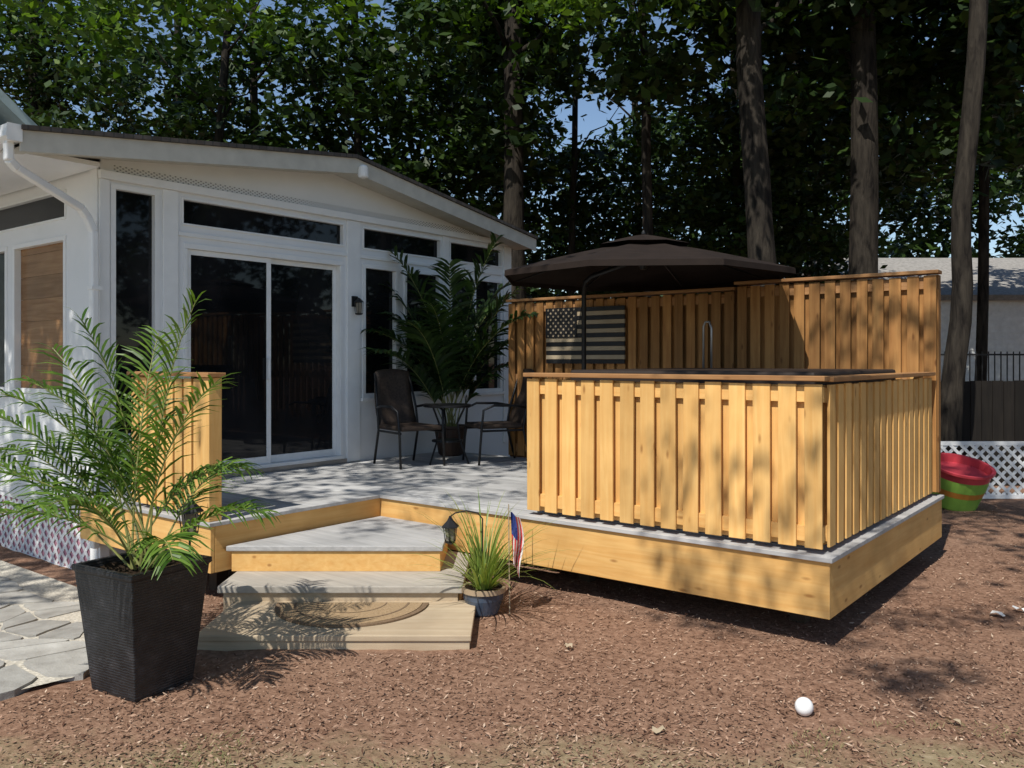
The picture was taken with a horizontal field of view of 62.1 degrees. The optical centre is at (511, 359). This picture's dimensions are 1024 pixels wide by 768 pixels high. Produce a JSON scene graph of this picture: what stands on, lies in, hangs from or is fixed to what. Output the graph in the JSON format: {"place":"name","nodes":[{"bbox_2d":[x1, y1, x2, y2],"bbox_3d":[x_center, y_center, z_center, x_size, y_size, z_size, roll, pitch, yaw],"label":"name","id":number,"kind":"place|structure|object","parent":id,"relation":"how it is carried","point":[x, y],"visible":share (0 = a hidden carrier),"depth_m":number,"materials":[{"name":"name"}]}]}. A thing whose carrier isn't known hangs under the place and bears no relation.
{"place":"outdoors","nodes":[
{"label":"outdoors","id":0,"kind":"place"},
{"bbox_2d":[0,89,37,125],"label":"house","id":1,"kind":"structure","parent":0,"point":[11,111],"depth_m":12.12,"materials":[{"name":"green"}]},
{"bbox_2d":[0,560,89,700],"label":"path","id":2,"kind":"structure","parent":0,"point":[56,653],"depth_m":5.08,"materials":[{"name":"grey stone"}]},
{"bbox_2d":[0,486,1023,767],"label":"ground","id":3,"kind":"structure","parent":0,"point":[498,694],"depth_m":4.41,"materials":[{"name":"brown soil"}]},
{"bbox_2d":[0,0,164,135],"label":"tree","id":4,"kind":"object","parent":3,"relation":"on","point":[34,82],"visible":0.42,"depth_m":23.58,"materials":[{"name":"green plant"}]},
{"bbox_2d":[71,548,211,701],"bbox_3d":[-1.927,1.373,4.441,0.485,0.655,0.485,0,0,30],"label":"planter","id":5,"kind":"object","parent":3,"relation":"on","point":[141,629],"visible":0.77,"depth_m":4.29,"materials":[{"name":"plastic"}]},
{"bbox_2d":[0,288,282,580],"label":"areca palm","id":6,"kind":"object","parent":5,"relation":"in","point":[119,478],"visible":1,"depth_m":4.42,"materials":[{"name":"green plant"}]},
{"bbox_2d":[11,0,307,148],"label":"tree","id":7,"kind":"object","parent":3,"relation":"on","point":[56,116],"visible":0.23,"depth_m":20.51,"materials":[{"name":"green plant"}]},
{"bbox_2d":[177,497,203,545],"bbox_3d":[-1.990,1.270,5.249,0.164,0.860,0.142,0,0,38],"label":"stake lantern","id":8,"kind":"object","parent":3,"relation":"on","point":[191,514],"visible":0.43,"depth_m":5.22,"materials":[{"name":"black metal"}]},
{"bbox_2d":[0,0,399,141],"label":"tree","id":9,"kind":"object","parent":3,"relation":"on","point":[209,8],"visible":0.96,"depth_m":13.90,"materials":[{"name":"green plant"}]},
{"bbox_2d":[0,122,537,568],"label":"sunroom","id":10,"kind":"structure","parent":3,"relation":"on","point":[282,258],"depth_m":8.49,"materials":[{"name":"white paint"}]},
{"bbox_2d":[0,246,8,395],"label":"window","id":11,"kind":"structure","parent":10,"relation":"in","point":[3,250],"depth_m":8.69,"materials":[{"name":"white glass"}]},
{"bbox_2d":[0,189,65,232],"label":"transom window","id":12,"kind":"structure","parent":10,"relation":"in","point":[45,208],"depth_m":8.27,"materials":[{"name":"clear glass"}]},
{"bbox_2d":[12,235,65,394],"bbox_3d":[-4.484,-0.410,8.130,1.140,1.460,0.102,0,0,38],"label":"window","id":13,"kind":"structure","parent":10,"relation":"in","point":[39,266],"depth_m":8.20,"materials":[{"name":"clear glass"}]},
{"bbox_2d":[110,183,159,444],"bbox_3d":[-3.390,-0.403,7.620,0.130,2.285,0.510,0,0,38],"label":"window","id":14,"kind":"structure","parent":10,"relation":"in","point":[134,211],"depth_m":7.63,"materials":[{"name":"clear glass"}]},
{"bbox_2d":[188,249,270,464],"bbox_3d":[-2.790,0.007,8.400,0.030,2.111,0.953,0,0,38],"label":"sliding door","id":15,"kind":"structure","parent":10,"relation":"in","point":[233,333],"depth_m":8.46,"materials":[{"name":"clear glass"}]},
{"bbox_2d":[181,197,344,246],"bbox_3d":[-2.517,-1.395,8.753,0.102,0.260,1.970,0,0,38],"label":"transom window","id":16,"kind":"structure","parent":10,"relation":"in","point":[194,212],"depth_m":8.67,"materials":[{"name":"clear glass"}]},
{"bbox_2d":[271,259,335,462],"bbox_3d":[-2.263,0.007,9.127,0.030,2.111,0.943,0,0,38],"label":"sliding door","id":17,"kind":"structure","parent":10,"relation":"in","point":[303,295],"depth_m":9.14,"materials":[{"name":"clear glass"}]},
{"bbox_2d":[360,264,397,400],"bbox_3d":[-1.557,-0.315,9.951,0.130,1.570,0.620,0,0,38],"label":"window","id":18,"kind":"structure","parent":10,"relation":"in","point":[376,298],"depth_m":9.94,"materials":[{"name":"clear glass"}]},
{"bbox_2d":[362,227,440,259],"bbox_3d":[-1.337,-1.395,10.255,0.102,0.260,1.310,0,0,38],"label":"transom window","id":19,"kind":"structure","parent":10,"relation":"in","point":[373,239],"depth_m":10.25,"materials":[{"name":"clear glass"}]},
{"bbox_2d":[404,269,443,398],"bbox_3d":[-1.122,-0.315,10.505,0.130,1.570,0.710,0,0,38],"label":"window","id":20,"kind":"structure","parent":10,"relation":"in","point":[408,300],"depth_m":10.46,"materials":[{"name":"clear glass"}]},
{"bbox_2d":[449,241,501,267],"bbox_3d":[-0.502,-1.395,11.316,0.102,0.260,1.070,0,0,38],"label":"transom window","id":21,"kind":"structure","parent":10,"relation":"in","point":[457,250],"depth_m":11.26,"materials":[{"name":"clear glass"}]},
{"bbox_2d":[449,274,504,396],"bbox_3d":[-0.491,-0.315,11.307,0.130,1.570,1.130,0,0,38],"label":"window","id":22,"kind":"structure","parent":10,"relation":"in","point":[491,285],"depth_m":11.51,"materials":[{"name":"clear glass"}]},
{"bbox_2d":[129,0,430,171],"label":"tree","id":23,"kind":"object","parent":3,"relation":"on","point":[281,72],"visible":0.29,"depth_m":18.67,"materials":[{"name":"green plant"}]},
{"bbox_2d":[197,600,475,650],"bbox_3d":[-1.050,1.667,5.349,1.620,0.105,0.740,0,0,0],"label":"step pad","id":24,"kind":"object","parent":3,"relation":"on","point":[253,625],"visible":0.62,"depth_m":5.04,"materials":[{"name":"beige concrete"}]},
{"bbox_2d":[275,602,428,627],"bbox_3d":[-1.050,1.605,5.369,1.000,0.016,0.500,0,0,0],"label":"doormat","id":25,"kind":"object","parent":24,"relation":"on","point":[338,614],"visible":1,"depth_m":5.38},
{"bbox_2d":[217,516,469,610],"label":"corner steps","id":26,"kind":"structure","parent":3,"relation":"on","point":[368,559],"depth_m":6.07,"materials":[{"name":"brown wood"}]},
{"bbox_2d":[244,8,531,219],"bbox_3d":[-2.242,-4.700,19.531,6.944,13.209,7.402,0,0,38],"label":"tree","id":27,"kind":"object","parent":3,"relation":"on","point":[363,106],"visible":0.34,"depth_m":18.20,"materials":[{"name":"green plant"}]},
{"bbox_2d":[442,510,482,553],"bbox_3d":[-0.344,1.360,5.798,0.280,0.680,0.116,0,0,-14],"label":"stake lantern","id":28,"kind":"object","parent":3,"relation":"on","point":[451,524],"visible":0.91,"depth_m":5.76,"materials":[{"name":"black metal"}]},
{"bbox_2d":[352,0,583,200],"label":"tree","id":29,"kind":"object","parent":3,"relation":"on","point":[380,24],"visible":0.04,"depth_m":24.70,"materials":[{"name":"green plant"}]},
{"bbox_2d":[302,0,662,457],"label":"tree","id":30,"kind":"object","parent":3,"relation":"on","point":[525,50],"visible":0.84,"depth_m":16.50,"materials":[{"name":"green plant"}]},
{"bbox_2d":[461,581,505,616],"bbox_3d":[-0.190,1.607,5.696,0.300,0.185,0.300,0,0,38],"label":"plant pot","id":31,"kind":"object","parent":3,"relation":"on","point":[485,603],"visible":0.73,"depth_m":5.59,"materials":[{"name":"ceramic"}]},
{"bbox_2d":[404,491,578,589],"bbox_3d":[-0.082,1.172,5.668,1.322,0.716,1.400,0,0,38],"label":"spiky plant","id":32,"kind":"object","parent":31,"relation":"in","point":[484,566],"visible":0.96,"depth_m":5.72,"materials":[{"name":"green plant"}]},
{"bbox_2d":[80,452,943,623],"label":"deck","id":33,"kind":"structure","parent":3,"relation":"on","point":[801,583],"depth_m":6.21,"materials":[{"name":"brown wood"}]},
{"bbox_2d":[127,371,225,521],"bbox_3d":[-2.537,0.619,6.412,1.155,1.058,0.186,0,0,38],"label":"railing panel","id":34,"kind":"object","parent":33,"relation":"on","point":[205,447],"visible":0.44,"depth_m":6.19,"materials":[{"name":"brown wood"}]},
{"bbox_2d":[373,369,445,469],"bbox_3d":[-1.160,0.625,9.359,0.608,1.054,0.726,0,0,-37],"label":"patio chair","id":35,"kind":"object","parent":33,"relation":"on","point":[393,396],"visible":0.97,"depth_m":9.54,"materials":[{"name":"fabric"}]},
{"bbox_2d":[423,403,471,464],"bbox_3d":[-0.720,0.822,9.471,0.540,0.659,0.540,0,0,38],"label":"side table","id":36,"kind":"object","parent":33,"relation":"on","point":[449,405],"visible":0.94,"depth_m":9.38,"materials":[{"name":"black metal"}]},
{"bbox_2d":[435,424,467,455],"bbox_3d":[-0.738,0.968,10.274,0.430,0.360,0.430,0,0,38],"label":"plant pot","id":37,"kind":"object","parent":33,"relation":"on","point":[453,449],"visible":0.48,"depth_m":10.12,"materials":[{"name":"plastic"}]},
{"bbox_2d":[361,232,537,425],"bbox_3d":[-0.693,-0.328,10.105,2.378,2.358,1.822,0,0,-16],"label":"kentia palm","id":38,"kind":"object","parent":37,"relation":"in","point":[445,361],"visible":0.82,"depth_m":9.98,"materials":[{"name":"green plant"}]},
{"bbox_2d":[462,369,534,465],"bbox_3d":[-0.136,0.625,9.633,0.726,1.054,0.608,0,0,-22],"label":"patio chair","id":39,"kind":"object","parent":33,"relation":"on","point":[517,417],"visible":0.91,"depth_m":9.66,"materials":[{"name":"black metal"}]},
{"bbox_2d":[506,287,736,455],"bbox_3d":[1.096,0.207,9.188,2.835,1.835,0.181,0,0,38],"label":"privacy panel","id":40,"kind":"object","parent":33,"relation":"on","point":[665,331],"visible":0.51,"depth_m":8.86,"materials":[{"name":"brown wood"}]},
{"bbox_2d":[546,305,624,363],"bbox_3d":[0.790,-0.271,9.306,1.022,0.620,0.032,0,0,38],"label":"wooden flag","id":41,"kind":"object","parent":40,"relation":"attached to","point":[563,327],"visible":0.95,"depth_m":9.27,"materials":[{"name":"beige paint"}]},
{"bbox_2d":[504,230,795,369],"bbox_3d":[1.237,-0.036,7.996,2.541,2.367,2.541,0,0,4],"label":"patio umbrella","id":42,"kind":"object","parent":33,"relation":"on","point":[643,262],"visible":0.87,"depth_m":8.35,"materials":[{"name":"fabric"}]},
{"bbox_2d":[523,373,831,549],"bbox_3d":[1.006,0.610,5.709,2.215,1.030,0.179,0,0,38],"label":"privacy panel","id":43,"kind":"object","parent":33,"relation":"on","point":[740,460],"visible":1,"depth_m":5.54,"materials":[{"name":"brown wood"}]},
{"bbox_2d":[570,321,895,384],"bbox_3d":[1.811,0.389,6.769,1.880,1.517,2.041,0,0,38],"label":"hot tub","id":44,"kind":"object","parent":33,"relation":"on","point":[711,370],"visible":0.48,"depth_m":6.07,"materials":[{"name":"plastic"}]},
{"bbox_2d":[734,269,941,491],"bbox_3d":[2.918,0.182,7.756,1.810,1.885,0.181,0,0,38],"label":"privacy panel","id":45,"kind":"object","parent":33,"relation":"on","point":[862,322],"visible":0.44,"depth_m":7.61,"materials":[{"name":"brown wood"}]},
{"bbox_2d":[810,372,935,547],"bbox_3d":[2.652,0.613,6.120,0.179,1.025,2.670,0,0,38],"label":"privacy panel","id":46,"kind":"object","parent":33,"relation":"on","point":[877,451],"visible":1,"depth_m":5.74,"materials":[{"name":"brown wood"}]},
{"bbox_2d":[508,504,523,613],"bbox_3d":[0.026,1.330,5.659,0.106,0.740,0.060,0,0,0],"label":"stick flag","id":47,"kind":"object","parent":3,"relation":"on","point":[517,534],"visible":0.98,"depth_m":5.66,"materials":[{"name":"multicoloured fabric"}]},
{"bbox_2d":[460,25,686,302],"bbox_3d":[0.684,-4.699,21.976,7.078,13.205,6.924,0,0,38],"label":"tree","id":48,"kind":"object","parent":3,"relation":"on","point":[571,162],"visible":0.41,"depth_m":20.81,"materials":[{"name":"green plant"}]},
{"bbox_2d":[138,716,1023,767],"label":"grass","id":49,"kind":"structure","parent":3,"relation":"on","point":[413,767],"depth_m":3.70,"materials":[{"name":"green plant"}]},
{"bbox_2d":[497,0,735,296],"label":"tree","id":50,"kind":"object","parent":3,"relation":"on","point":[594,12],"visible":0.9,"depth_m":12.78,"materials":[{"name":"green plant"}]},
{"bbox_2d":[651,725,665,732],"bbox_3d":[0.667,1.671,3.853,0.066,0.022,0.058,0,0,1],"label":"fallen leaf","id":51,"kind":"object","parent":3,"relation":"on","point":[658,730],"visible":1,"depth_m":3.85,"materials":[{"name":"beige plant"}]},
{"bbox_2d":[529,3,833,299],"bbox_3d":[4.002,-4.700,22.712,7.809,13.203,8.173,0,0,-18],"label":"tree","id":52,"kind":"object","parent":3,"relation":"on","point":[617,180],"visible":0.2,"depth_m":21.86,"materials":[{"name":"green plant"}]},
{"bbox_2d":[503,0,913,285],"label":"tree","id":53,"kind":"object","parent":3,"relation":"on","point":[664,65],"visible":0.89,"depth_m":13.24,"materials":[{"name":"green plant"}]},
{"bbox_2d":[602,21,882,293],"bbox_3d":[4.901,-4.698,18.581,5.845,13.209,5.637,0,0,8],"label":"tree","id":54,"kind":"object","parent":3,"relation":"on","point":[734,216],"visible":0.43,"depth_m":17.88,"materials":[{"name":"green plant"}]},
{"bbox_2d":[527,223,1023,302],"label":"woods","id":55,"kind":"object","parent":3,"relation":"on","point":[932,236],"visible":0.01,"depth_m":33.81,"materials":[{"name":"green plant"}]},
{"bbox_2d":[795,697,813,715],"bbox_3d":[1.395,1.655,4.059,0.086,0.086,0.086,0,0,38],"label":"ball","id":56,"kind":"object","parent":3,"relation":"on","point":[804,706],"visible":1,"depth_m":4.03,"materials":[{"name":"white plastic"}]},
{"bbox_2d":[673,0,950,284],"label":"tree","id":57,"kind":"object","parent":3,"relation":"on","point":[821,194],"visible":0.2,"depth_m":20.47,"materials":[{"name":"green plant"}]},
{"bbox_2d":[648,0,1023,280],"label":"tree","id":58,"kind":"object","parent":3,"relation":"on","point":[858,154],"visible":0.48,"depth_m":13.77,"materials":[{"name":"green plant"}]},
{"bbox_2d":[677,48,1023,283],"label":"tree","id":59,"kind":"object","parent":3,"relation":"on","point":[1009,189],"visible":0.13,"depth_m":30.51,"materials":[{"name":"green plant"}]},
{"bbox_2d":[780,0,1023,453],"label":"tree","id":60,"kind":"object","parent":3,"relation":"on","point":[973,20],"visible":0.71,"depth_m":13.03,"materials":[{"name":"green plant"}]},
{"bbox_2d":[788,1,1023,380],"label":"tree","id":61,"kind":"object","parent":3,"relation":"on","point":[982,288],"visible":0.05,"depth_m":17.42,"materials":[{"name":"green plant"}]},
{"bbox_2d":[801,258,1023,380],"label":"neighbour house","id":62,"kind":"structure","parent":3,"relation":"on","point":[1006,310],"depth_m":21.99,"materials":[{"name":"beige"}]},
{"bbox_2d":[945,716,960,723],"bbox_3d":[2.048,1.673,3.949,0.065,0.028,0.047,0,0,10],"label":"fallen leaf","id":63,"kind":"object","parent":3,"relation":"on","point":[957,720],"visible":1,"depth_m":3.95,"materials":[{"name":"beige plant"}]},
{"bbox_2d":[931,453,995,510],"bbox_3d":[5.093,1.426,9.728,0.706,0.490,0.706,16,21,37],"label":"plastic tub","id":64,"kind":"object","parent":3,"relation":"on","point":[965,481],"visible":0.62,"depth_m":9.53,"materials":[{"name":"green plastic"}]},
{"bbox_2d":[927,1,1023,184],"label":"tree","id":65,"kind":"object","parent":3,"relation":"on","point":[1021,146],"visible":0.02,"depth_m":18.28,"materials":[{"name":"green plant"}]},
{"bbox_2d":[941,441,1023,498],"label":"lattice panel","id":66,"kind":"object","parent":3,"relation":"on","point":[996,446],"visible":0.38,"depth_m":10.39,"materials":[{"name":"white plastic"}]},
{"bbox_2d":[941,351,1023,380],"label":"metal fence","id":67,"kind":"object","parent":3,"relation":"on","point":[994,354],"visible":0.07,"depth_m":14.99,"materials":[{"name":"black metal"}]},
{"bbox_2d":[961,380,1023,485],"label":"wooden fence","id":68,"kind":"object","parent":3,"relation":"on","point":[993,410],"visible":0.15,"depth_m":11.49,"materials":[{"name":"wood"}]},
{"bbox_2d":[989,610,1004,615],"bbox_3d":[3.205,1.673,5.613,0.097,0.028,0.076,0,0,38],"label":"paper scrap","id":69,"kind":"object","parent":3,"relation":"on","point":[999,613],"visible":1,"depth_m":5.62,"materials":[{"name":"white paper"}]},
{"bbox_2d":[0,0,1023,300],"label":"sky","id":70,"kind":"structure","parent":0,"point":[594,119],"materials":[{"name":"blue"}]}
]}

